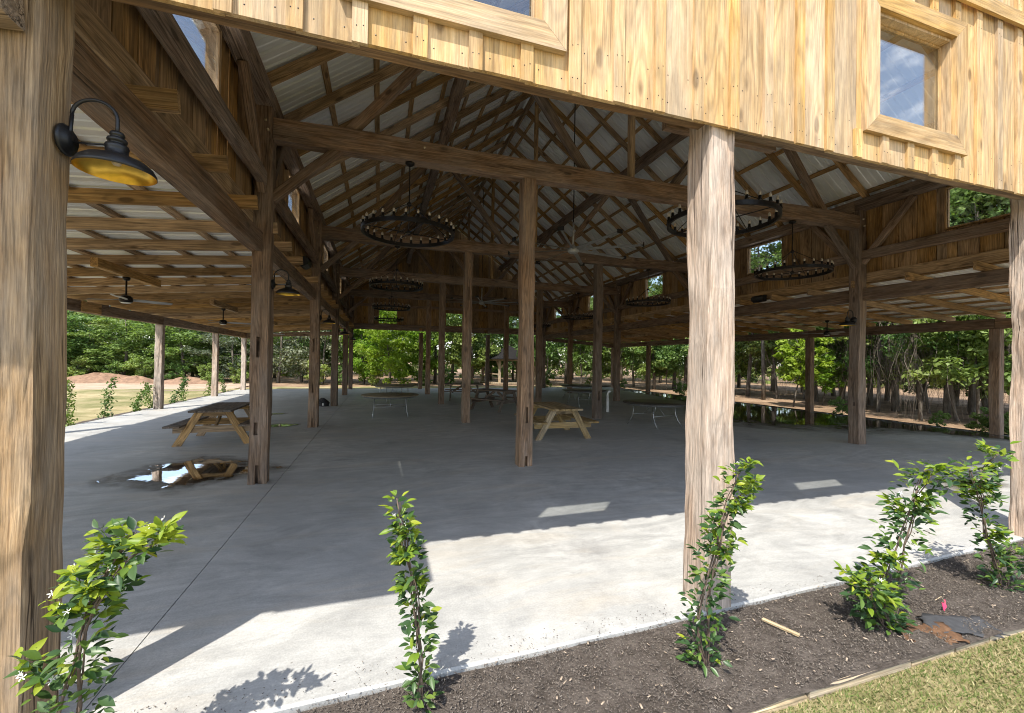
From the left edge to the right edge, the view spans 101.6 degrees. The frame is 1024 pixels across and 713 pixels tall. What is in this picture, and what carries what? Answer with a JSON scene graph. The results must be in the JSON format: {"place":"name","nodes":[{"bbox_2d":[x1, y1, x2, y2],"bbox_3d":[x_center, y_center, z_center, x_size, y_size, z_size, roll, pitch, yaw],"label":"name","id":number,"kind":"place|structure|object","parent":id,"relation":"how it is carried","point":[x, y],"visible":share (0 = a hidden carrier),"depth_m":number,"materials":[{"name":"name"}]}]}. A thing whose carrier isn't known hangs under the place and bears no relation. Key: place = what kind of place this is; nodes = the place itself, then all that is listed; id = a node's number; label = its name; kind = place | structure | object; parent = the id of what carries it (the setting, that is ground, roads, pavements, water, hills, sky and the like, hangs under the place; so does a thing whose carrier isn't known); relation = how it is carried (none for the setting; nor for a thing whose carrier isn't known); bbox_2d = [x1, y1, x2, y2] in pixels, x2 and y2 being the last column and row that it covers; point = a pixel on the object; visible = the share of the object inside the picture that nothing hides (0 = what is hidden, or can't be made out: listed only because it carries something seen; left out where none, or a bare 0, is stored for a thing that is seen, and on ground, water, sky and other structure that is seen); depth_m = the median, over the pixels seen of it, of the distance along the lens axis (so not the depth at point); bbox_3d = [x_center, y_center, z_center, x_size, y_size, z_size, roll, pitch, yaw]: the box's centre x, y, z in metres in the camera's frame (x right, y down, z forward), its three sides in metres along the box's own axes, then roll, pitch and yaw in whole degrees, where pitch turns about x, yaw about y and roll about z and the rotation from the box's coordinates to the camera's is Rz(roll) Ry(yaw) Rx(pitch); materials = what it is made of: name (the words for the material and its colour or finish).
{"place":"outdoors","nodes":[
{"label":"outdoors","id":0,"kind":"place"},
{"bbox_2d":[67,390,233,425],"bbox_3d":[-12.402,1.918,12.403,0.531,0.043,25.960,1,-1,-18],"label":"side bed","id":1,"kind":"object","parent":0,"point":[138,410],"visible":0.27,"depth_m":14.10,"materials":[{"name":"brown soil"}]},
{"bbox_2d":[65,379,77,426],"bbox_3d":[-11.933,1.253,11.225,0.591,1.304,0.407,0,-1,34],"label":"climbing vine","id":2,"kind":"object","parent":1,"relation":"on","point":[68,415],"visible":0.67,"depth_m":11.23,"materials":[{"name":"green plant"}]},
{"bbox_2d":[94,377,119,419],"bbox_3d":[-12.370,1.270,12.808,0.672,1.318,0.430,1,-1,18],"label":"climbing vine","id":3,"kind":"object","parent":1,"relation":"on","point":[105,403],"visible":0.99,"depth_m":12.77,"materials":[{"name":"green plant"}]},
{"bbox_2d":[66,389,238,424],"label":"side lawn","id":4,"kind":"structure","parent":0,"point":[88,404],"depth_m":18.82,"materials":[{"name":"plant"}]},
{"bbox_2d":[70,382,248,390],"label":"clay yard","id":5,"kind":"structure","parent":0,"point":[230,385],"depth_m":27.67,"materials":[{"name":"beige soil"}]},
{"bbox_2d":[67,372,126,382],"bbox_3d":[-30.313,1.564,30.887,6.665,0.774,3.084,1,-1,-18],"label":"dirt mound","id":6,"kind":"object","parent":5,"relation":"on","point":[94,377],"visible":0.71,"depth_m":30.30,"materials":[{"name":"soil"}]},
{"bbox_2d":[110,375,153,383],"bbox_3d":[-27.627,1.684,30.584,3.812,0.607,2.111,1,-1,-18],"label":"dirt mound","id":7,"kind":"object","parent":5,"relation":"on","point":[135,379],"visible":0.81,"depth_m":30.30,"materials":[{"name":"soil"}]},
{"bbox_2d":[149,376,227,384],"bbox_3d":[-23.962,1.758,31.169,4.921,0.562,2.663,1,-1,-18],"label":"dirt mound","id":8,"kind":"object","parent":5,"relation":"on","point":[193,380],"visible":0.7,"depth_m":30.67,"materials":[{"name":"soil"}]},
{"bbox_2d":[246,385,561,388],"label":"lawn","id":9,"kind":"structure","parent":0,"point":[374,387],"depth_m":30.09,"materials":[{"name":"green plant"}]},
{"bbox_2d":[76,14,781,365],"label":"sky","id":10,"kind":"structure","parent":0,"point":[186,24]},
{"bbox_2d":[59,387,1023,712],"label":"concrete floor","id":11,"kind":"structure","parent":0,"point":[285,573],"depth_m":4.67,"materials":[{"name":"grey concrete"}]},
{"bbox_2d":[97,457,281,487],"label":"puddle","id":12,"kind":"object","parent":11,"relation":"on","point":[187,472],"visible":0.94,"depth_m":6.80,"materials":[{"name":"liquid"}]},
{"bbox_2d":[162,402,271,446],"bbox_3d":[-6.602,1.515,9.561,1.614,0.762,1.841,1,-1,-19],"label":"picnic table","id":13,"kind":"object","parent":11,"relation":"on","point":[205,416],"visible":0.84,"depth_m":9.04,"materials":[{"name":"brown wood"}]},
{"bbox_2d":[361,392,418,417],"bbox_3d":[-4.096,1.629,14.041,1.864,0.708,1.864,1,-1,-18],"label":"folding table","id":14,"kind":"object","parent":11,"relation":"on","point":[392,395],"visible":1,"depth_m":13.74,"materials":[{"name":"brown wood"}]},
{"bbox_2d":[470,388,516,412],"bbox_3d":[-0.636,1.675,16.248,1.841,0.762,1.614,0,-1,34],"label":"picnic table","id":15,"kind":"object","parent":11,"relation":"on","point":[490,397],"visible":0.89,"depth_m":16.09,"materials":[{"name":"brown wood"}]},
{"bbox_2d":[0,0,1023,712],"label":"timber pavilion","id":16,"kind":"structure","parent":11,"relation":"on","point":[860,138],"depth_m":5.72,"materials":[{"name":"brown wood"}]},
{"bbox_2d":[53,98,157,185],"bbox_3d":[-2.150,-1.179,2.241,0.392,0.382,0.341,1,-1,-18],"label":"barn lamp","id":17,"kind":"object","parent":16,"relation":"attached to","point":[113,161],"visible":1,"depth_m":2.22,"materials":[{"name":"black metal"}]},
{"bbox_2d":[88,277,172,304],"bbox_3d":[-7.222,-1.249,8.054,1.291,0.500,1.130,0,-1,29],"label":"ceiling fan","id":18,"kind":"object","parent":16,"relation":"hanging from","point":[126,299],"visible":1,"depth_m":7.90,"materials":[{"name":"brown metal"}]},
{"bbox_2d":[202,21,221,94],"bbox_3d":[-3.240,-3.317,4.198,0.160,1.203,1.581,1,-1,-18],"label":"window","id":19,"kind":"structure","parent":16,"relation":"in","point":[213,51],"depth_m":4.77,"materials":[{"name":"brown wood"}]},
{"bbox_2d":[271,269,299,295],"bbox_3d":[-3.481,-1.152,6.451,0.392,0.382,0.341,1,-1,-18],"label":"barn lamp","id":20,"kind":"object","parent":16,"relation":"attached to","point":[287,290],"visible":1,"depth_m":6.41,"materials":[{"name":"black metal"}]},
{"bbox_2d":[284,169,299,224],"bbox_3d":[-4.710,-3.287,8.918,0.118,0.873,1.251,1,-1,-18],"label":"window","id":21,"kind":"structure","parent":16,"relation":"in","point":[292,200],"depth_m":8.98,"materials":[{"name":"brown wood"}]},
{"bbox_2d":[372,280,410,310],"bbox_3d":[-4.999,-2.574,17.371,1.543,1.231,1.530,1,-1,-18],"label":"ring chandelier","id":22,"kind":"object","parent":16,"relation":"hanging from","point":[381,306],"visible":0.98,"depth_m":17.17,"materials":[{"name":"brown metal"}]},
{"bbox_2d":[369,246,422,291],"bbox_3d":[-3.358,-2.607,12.184,1.543,1.231,1.530,1,-1,-18],"label":"ring chandelier","id":23,"kind":"object","parent":16,"relation":"hanging from","point":[376,282],"visible":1,"depth_m":12.12,"materials":[{"name":"brown metal"}]},
{"bbox_2d":[360,161,454,246],"bbox_3d":[-1.724,-2.640,7.016,1.543,1.231,1.530,1,-1,-18],"label":"ring chandelier","id":24,"kind":"object","parent":16,"relation":"hanging from","point":[417,218],"visible":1,"depth_m":6.91,"materials":[{"name":"brown metal"}]},
{"bbox_2d":[346,0,567,55],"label":"window","id":25,"kind":"structure","parent":16,"relation":"in","point":[545,29],"depth_m":2.63,"materials":[{"name":"brown wood"}]},
{"bbox_2d":[446,189,517,307],"bbox_3d":[-1.442,-5.384,20.494,3.325,5.676,3.325,1,-1,25],"label":"ceiling fan","id":26,"kind":"object","parent":16,"relation":"hanging from","point":[481,302],"visible":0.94,"depth_m":20.45,"materials":[{"name":"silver metal"}]},
{"bbox_2d":[508,104,643,265],"bbox_3d":[1.639,-5.526,10.950,3.325,5.676,3.325,0,-1,40],"label":"ceiling fan","id":27,"kind":"object","parent":16,"relation":"hanging from","point":[575,250],"visible":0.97,"depth_m":10.80,"materials":[{"name":"metal"}]},
{"bbox_2d":[626,269,670,306],"bbox_3d":[4.809,-2.460,14.765,1.543,1.231,1.530,1,-1,-18],"label":"ring chandelier","id":28,"kind":"object","parent":16,"relation":"hanging from","point":[659,300],"visible":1,"depth_m":14.65,"materials":[{"name":"brown metal"}]},
{"bbox_2d":[666,190,782,237],"bbox_3d":[3.112,-2.579,6.199,1.543,1.231,1.530,1,-1,-18],"label":"ring chandelier","id":29,"kind":"object","parent":16,"relation":"hanging from","point":[777,206],"visible":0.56,"depth_m":6.01,"materials":[{"name":"brown metal"}]},
{"bbox_2d":[747,237,784,274],"bbox_3d":[7.824,-3.061,12.880,0.160,1.203,1.581,1,-1,-18],"label":"window","id":30,"kind":"structure","parent":16,"relation":"in","point":[783,238],"depth_m":13.15,"materials":[{"name":"brown wood"}]},
{"bbox_2d":[754,220,834,280],"bbox_3d":[6.443,-2.493,9.598,1.543,1.231,1.530,1,-1,-18],"label":"ring chandelier","id":31,"kind":"object","parent":16,"relation":"hanging from","point":[799,265],"visible":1,"depth_m":9.54,"materials":[{"name":"brown metal"}]},
{"bbox_2d":[861,0,967,157],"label":"window","id":32,"kind":"structure","parent":16,"relation":"in","point":[909,20],"depth_m":3.90,"materials":[{"name":"brown wood"}]},
{"bbox_2d":[944,186,1009,229],"bbox_3d":[9.315,-3.091,8.166,0.160,1.203,1.581,1,-1,-18],"label":"window","id":33,"kind":"structure","parent":16,"relation":"in","point":[947,190],"depth_m":8.70,"materials":[{"name":"brown wood"}]},
{"bbox_2d":[514,402,598,440],"bbox_3d":[1.086,1.641,10.803,1.614,0.762,1.841,1,-1,-16],"label":"picnic table","id":34,"kind":"object","parent":11,"relation":"on","point":[563,412],"visible":0.91,"depth_m":10.26,"materials":[{"name":"brown wood"}]},
{"bbox_2d":[134,546,1014,712],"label":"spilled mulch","id":35,"kind":"object","parent":11,"relation":"on","point":[532,644],"visible":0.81,"depth_m":2.79,"materials":[{"name":"brown wood"}]},
{"bbox_2d":[623,399,685,428],"bbox_3d":[4.316,1.737,12.678,1.864,0.708,1.864,1,-1,-33],"label":"folding table","id":36,"kind":"object","parent":11,"relation":"on","point":[652,403],"visible":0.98,"depth_m":12.43,"materials":[{"name":"laminate"}]},
{"bbox_2d":[625,390,1009,439],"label":"puddle","id":37,"kind":"object","parent":11,"relation":"on","point":[763,414],"visible":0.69,"depth_m":14.65,"materials":[{"name":"liquid"}]},
{"bbox_2d":[118,363,1008,693],"bbox_3d":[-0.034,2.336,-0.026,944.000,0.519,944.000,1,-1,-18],"label":"ground","id":38,"kind":"structure","parent":0,"point":[788,393],"depth_m":30.32,"materials":[{"name":"brown soil"}]},
{"bbox_2d":[67,354,96,376],"bbox_3d":[-32.454,1.003,31.301,1.922,2.493,1.943,1,-1,-9],"label":"shrub","id":39,"kind":"object","parent":38,"relation":"on","point":[83,362],"visible":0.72,"depth_m":31.21,"materials":[{"name":"green plant"}]},
{"bbox_2d":[67,310,110,369],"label":"tree","id":40,"kind":"object","parent":38,"relation":"on","point":[75,344],"visible":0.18,"depth_m":32.40,"materials":[{"name":"green plant"}]},
{"bbox_2d":[67,312,139,375],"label":"tree","id":41,"kind":"object","parent":38,"relation":"on","point":[100,326],"visible":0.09,"depth_m":34.76,"materials":[{"name":"green plant"}]},
{"bbox_2d":[67,317,173,374],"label":"tree","id":42,"kind":"object","parent":38,"relation":"on","point":[128,333],"visible":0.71,"depth_m":32.33,"materials":[{"name":"green plant"}]},
{"bbox_2d":[122,353,154,378],"bbox_3d":[-27.995,1.043,31.560,2.115,2.568,2.137,0,-1,29],"label":"shrub","id":43,"kind":"object","parent":38,"relation":"on","point":[146,369],"visible":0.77,"depth_m":31.35,"materials":[{"name":"green plant"}]},
{"bbox_2d":[83,321,207,378],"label":"tree","id":44,"kind":"object","parent":38,"relation":"on","point":[141,352],"visible":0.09,"depth_m":35.45,"materials":[{"name":"green plant"}]},
{"bbox_2d":[130,323,222,376],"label":"tree","id":45,"kind":"object","parent":38,"relation":"on","point":[181,337],"visible":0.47,"depth_m":32.86,"materials":[{"name":"green plant"}]},
{"bbox_2d":[166,330,249,373],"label":"tree","id":46,"kind":"object","parent":38,"relation":"on","point":[205,344],"visible":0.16,"depth_m":35.31,"materials":[{"name":"green plant"}]},
{"bbox_2d":[179,331,279,381],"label":"tree","id":47,"kind":"object","parent":38,"relation":"on","point":[207,337],"visible":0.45,"depth_m":32.87,"materials":[{"name":"green plant"}]},
{"bbox_2d":[240,330,321,382],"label":"tree","id":48,"kind":"object","parent":38,"relation":"on","point":[289,354],"visible":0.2,"depth_m":33.85,"materials":[{"name":"green plant"}]},
{"bbox_2d":[273,330,339,381],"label":"tree","id":49,"kind":"object","parent":38,"relation":"on","point":[301,379],"visible":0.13,"depth_m":36.19,"materials":[{"name":"green plant"}]},
{"bbox_2d":[297,330,356,383],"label":"tree","id":50,"kind":"object","parent":38,"relation":"on","point":[325,347],"visible":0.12,"depth_m":33.85,"materials":[{"name":"green plant"}]},
{"bbox_2d":[297,329,377,375],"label":"tree","id":51,"kind":"object","parent":38,"relation":"on","point":[328,352],"visible":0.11,"depth_m":35.46,"materials":[{"name":"green plant"}]},
{"bbox_2d":[325,319,393,383],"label":"tree","id":52,"kind":"object","parent":38,"relation":"on","point":[359,369],"visible":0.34,"depth_m":33.59,"materials":[{"name":"green plant"}]},
{"bbox_2d":[341,310,418,383],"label":"tree","id":53,"kind":"object","parent":38,"relation":"on","point":[392,360],"visible":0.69,"depth_m":31.22,"materials":[{"name":"green plant"}]},
{"bbox_2d":[397,331,447,384],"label":"tree","id":54,"kind":"object","parent":38,"relation":"on","point":[413,336],"visible":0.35,"depth_m":34.04,"materials":[{"name":"green plant"}]},
{"bbox_2d":[410,313,461,383],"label":"tree","id":55,"kind":"object","parent":38,"relation":"on","point":[450,318],"visible":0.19,"depth_m":36.20,"materials":[{"name":"green plant"}]},
{"bbox_2d":[445,314,500,379],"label":"tree","id":56,"kind":"object","parent":38,"relation":"on","point":[478,363],"visible":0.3,"depth_m":37.30,"materials":[{"name":"green plant"}]},
{"bbox_2d":[460,317,517,380],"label":"tree","id":57,"kind":"object","parent":38,"relation":"on","point":[491,364],"visible":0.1,"depth_m":42.22,"materials":[{"name":"green plant"}]},
{"bbox_2d":[476,346,535,384],"bbox_3d":[-0.294,0.737,38.934,4.720,3.481,4.720,1,-1,-28],"label":"gazebo","id":58,"kind":"object","parent":38,"relation":"on","point":[512,355],"visible":0.5,"depth_m":37.30,"materials":[{"name":"beige wood"}]},
{"bbox_2d":[67,310,1006,390],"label":"wood","id":59,"kind":"object","parent":38,"relation":"on","point":[680,374],"visible":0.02,"depth_m":51.02,"materials":[{"name":"green plant"}]},
{"bbox_2d":[515,316,576,384],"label":"tree","id":60,"kind":"object","parent":38,"relation":"on","point":[553,355],"visible":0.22,"depth_m":35.84,"materials":[{"name":"green plant"}]},
{"bbox_2d":[535,297,592,379],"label":"tree","id":61,"kind":"object","parent":38,"relation":"on","point":[561,370],"visible":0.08,"depth_m":48.92,"materials":[{"name":"green plant"}]},
{"bbox_2d":[557,338,610,385],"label":"tree","id":62,"kind":"object","parent":38,"relation":"on","point":[586,354],"visible":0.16,"depth_m":34.65,"materials":[{"name":"green plant"}]},
{"bbox_2d":[580,301,638,382],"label":"tree","id":63,"kind":"object","parent":38,"relation":"on","point":[625,353],"visible":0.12,"depth_m":34.03,"materials":[{"name":"green plant"}]},
{"bbox_2d":[623,339,669,388],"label":"tree","id":64,"kind":"object","parent":38,"relation":"on","point":[642,366],"visible":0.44,"depth_m":32.05,"materials":[{"name":"green plant"}]},
{"bbox_2d":[622,288,682,389],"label":"tree","id":65,"kind":"object","parent":38,"relation":"on","point":[668,357],"visible":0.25,"depth_m":32.42,"materials":[{"name":"green plant"}]},
{"bbox_2d":[642,338,687,389],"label":"tree","id":66,"kind":"object","parent":38,"relation":"on","point":[669,368],"visible":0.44,"depth_m":31.65,"materials":[{"name":"green plant"}]},
{"bbox_2d":[734,330,776,392],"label":"tree","id":67,"kind":"object","parent":38,"relation":"on","point":[743,367],"visible":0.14,"depth_m":29.11,"materials":[{"name":"green plant"}]},
{"bbox_2d":[734,240,781,395],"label":"tree","id":68,"kind":"object","parent":38,"relation":"on","point":[747,347],"visible":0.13,"depth_m":26.38,"materials":[{"name":"green plant"}]},
{"bbox_2d":[734,341,783,387],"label":"tree","id":69,"kind":"object","parent":38,"relation":"on","point":[739,376],"visible":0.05,"depth_m":36.85,"materials":[{"name":"green plant"}]},
{"bbox_2d":[738,240,781,399],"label":"tree","id":70,"kind":"object","parent":38,"relation":"on","point":[763,380],"visible":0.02,"depth_m":24.50,"materials":[{"name":"green plant"}]},
{"bbox_2d":[748,330,792,398],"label":"tree","id":71,"kind":"object","parent":38,"relation":"on","point":[774,370],"visible":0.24,"depth_m":25.79,"materials":[{"name":"green plant"}]},
{"bbox_2d":[772,328,833,406],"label":"tree","id":72,"kind":"object","parent":38,"relation":"on","point":[788,359],"visible":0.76,"depth_m":20.32,"materials":[{"name":"green plant"}]},
{"bbox_2d":[769,326,844,399],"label":"tree","id":73,"kind":"object","parent":38,"relation":"on","point":[794,351],"visible":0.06,"depth_m":25.33,"materials":[{"name":"green plant"}]},
{"bbox_2d":[814,348,847,405],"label":"tree","id":74,"kind":"object","parent":38,"relation":"on","point":[824,381],"visible":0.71,"depth_m":21.30,"materials":[{"name":"green plant"}]},
{"bbox_2d":[789,326,885,397],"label":"tree","id":75,"kind":"object","parent":38,"relation":"on","point":[839,370],"visible":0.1,"depth_m":22.85,"materials":[{"name":"green plant"}]},
{"bbox_2d":[814,326,885,409],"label":"tree","id":76,"kind":"object","parent":38,"relation":"on","point":[846,354],"visible":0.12,"depth_m":20.87,"materials":[{"name":"green plant"}]},
{"bbox_2d":[836,346,915,400],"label":"tree","id":77,"kind":"object","parent":38,"relation":"on","point":[887,395],"visible":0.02,"depth_m":25.29,"materials":[{"name":"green plant"}]},
{"bbox_2d":[836,325,926,411],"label":"tree","id":78,"kind":"object","parent":38,"relation":"on","point":[878,394],"visible":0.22,"depth_m":19.07,"materials":[{"name":"green plant"}]},
{"bbox_2d":[828,324,937,411],"bbox_3d":[17.845,0.446,19.521,4.350,6.124,4.288,1,-1,17],"label":"tree","id":79,"kind":"object","parent":38,"relation":"on","point":[869,366],"visible":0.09,"depth_m":19.39,"materials":[{"name":"green plant"}]},
{"bbox_2d":[880,334,930,411],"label":"tree","id":80,"kind":"object","parent":38,"relation":"on","point":[894,398],"visible":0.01,"depth_m":19.37,"materials":[{"name":"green plant"}]},
{"bbox_2d":[871,316,963,420],"bbox_3d":[15.304,-0.217,16.240,3.600,7.476,3.264,1,-1,-27],"label":"tree","id":81,"kind":"object","parent":38,"relation":"on","point":[889,338],"visible":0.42,"depth_m":16.17,"materials":[{"name":"green plant"}]},
{"bbox_2d":[869,322,966,413],"bbox_3d":[18.663,0.354,18.755,4.350,6.403,4.288,1,-1,-4],"label":"tree","id":82,"kind":"object","parent":38,"relation":"on","point":[925,386],"visible":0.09,"depth_m":18.86,"materials":[{"name":"green plant"}]},
{"bbox_2d":[876,190,1006,417],"bbox_3d":[17.759,-2.725,17.171,6.010,10.912,5.126,1,-1,-39],"label":"tree","id":83,"kind":"object","parent":38,"relation":"on","point":[953,222],"visible":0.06,"depth_m":17.02,"materials":[{"name":"green plant"}]},
{"bbox_2d":[884,314,1011,420],"bbox_3d":[17.220,0.177,16.207,4.526,6.781,4.592,0,-1,36],"label":"tree","id":84,"kind":"object","parent":38,"relation":"on","point":[928,367],"visible":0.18,"depth_m":15.87,"materials":[{"name":"green plant"}]},
{"bbox_2d":[900,312,1011,426],"bbox_3d":[16.614,0.484,14.844,4.050,5.808,4.109,1,-1,-43],"label":"tree","id":85,"kind":"object","parent":38,"relation":"on","point":[955,375],"visible":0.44,"depth_m":14.71,"materials":[{"name":"green plant"}]},
{"bbox_2d":[937,311,1011,420],"bbox_3d":[17.560,0.128,14.568,4.526,6.887,4.592,1,-1,2],"label":"tree","id":86,"kind":"object","parent":38,"relation":"on","point":[1007,362],"visible":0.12,"depth_m":14.65,"materials":[{"name":"green plant"}]},
{"bbox_2d":[963,412,988,431],"bbox_3d":[14.639,2.121,13.078,0.673,0.784,0.680,1,-1,1],"label":"shrub","id":87,"kind":"object","parent":38,"relation":"on","point":[973,424],"visible":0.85,"depth_m":13.05,"materials":[{"name":"green plant"}]},
{"bbox_2d":[950,187,1009,383],"bbox_3d":[18.717,-3.380,16.910,6.494,12.249,5.898,1,-1,-41],"label":"tree","id":88,"kind":"object","parent":38,"relation":"on","point":[962,209],"visible":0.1,"depth_m":15.69,"materials":[{"name":"green plant"}]},
{"bbox_2d":[952,190,1009,314],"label":"tree","id":89,"kind":"object","parent":38,"relation":"on","point":[997,199],"visible":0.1,"depth_m":15.38,"materials":[{"name":"green plant"}]},
{"bbox_2d":[967,201,996,414],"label":"tree","id":90,"kind":"object","parent":38,"relation":"on","point":[972,395],"depth_m":18.32,"materials":[{"name":"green plant"}]},
{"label":"side bed","id":91,"kind":"structure","parent":38,"relation":"on","visible":0},
{"bbox_2d":[602,386,1007,434],"bbox_3d":[10.999,2.314,21.340,0.019,0.128,26.538,1,-1,-18],"label":"plastic edging","id":92,"kind":"object","parent":91,"relation":"on","point":[831,413],"visible":0.32,"depth_m":16.17,"materials":[{"name":"black plastic"}]},
{"bbox_2d":[296,540,1023,712],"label":"mulch bed","id":93,"kind":"object","parent":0,"point":[793,690],"visible":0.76,"depth_m":2.69,"materials":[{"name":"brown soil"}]},
{"bbox_2d":[3,511,187,712],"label":"climbing vine","id":94,"kind":"object","parent":93,"relation":"on","point":[112,557],"visible":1,"depth_m":1.71,"materials":[{"name":"green plant"}]},
{"bbox_2d":[378,490,444,712],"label":"climbing vine","id":95,"kind":"object","parent":93,"relation":"on","point":[400,553],"visible":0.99,"depth_m":2.28,"materials":[{"name":"green plant"}]},
{"bbox_2d":[675,457,764,676],"bbox_3d":[1.355,1.332,2.699,0.664,1.360,0.349,1,-1,-18],"label":"climbing vine","id":96,"kind":"object","parent":93,"relation":"on","point":[732,508],"visible":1,"depth_m":2.68,"materials":[{"name":"green plant"}]},
{"bbox_2d":[834,459,970,634],"bbox_3d":[2.928,1.422,3.134,1.164,1.323,0.398,1,-1,-18],"label":"climbing vine","id":97,"kind":"object","parent":93,"relation":"on","point":[880,598],"visible":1,"depth_m":3.10,"materials":[{"name":"green plant"}]},
{"bbox_2d":[887,621,969,644],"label":"bare soil","id":98,"kind":"structure","parent":93,"relation":"on","point":[943,628],"depth_m":3.01,"materials":[{"name":"brown soil"}]},
{"bbox_2d":[915,613,1010,638],"bbox_3d":[3.320,1.988,3.091,0.527,0.057,0.245,1,-1,-4],"label":"weed fabric","id":99,"kind":"object","parent":93,"relation":"on","point":[954,623],"visible":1,"depth_m":3.10,"materials":[{"name":"grey fabric"}]},
{"bbox_2d":[948,439,1023,591],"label":"climbing vine","id":100,"kind":"object","parent":93,"relation":"on","point":[999,534],"visible":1,"depth_m":3.60,"materials":[{"name":"green plant"}]},
{"bbox_2d":[771,632,1023,712],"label":"lawn","id":101,"kind":"structure","parent":0,"point":[889,686],"depth_m":2.55,"materials":[{"name":"green plant"}]},
{"bbox_2d":[749,628,1023,712],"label":"wooden edging","id":102,"kind":"object","parent":101,"relation":"on","point":[793,701],"visible":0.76,"depth_m":2.60,"materials":[{"name":"brown wood"}]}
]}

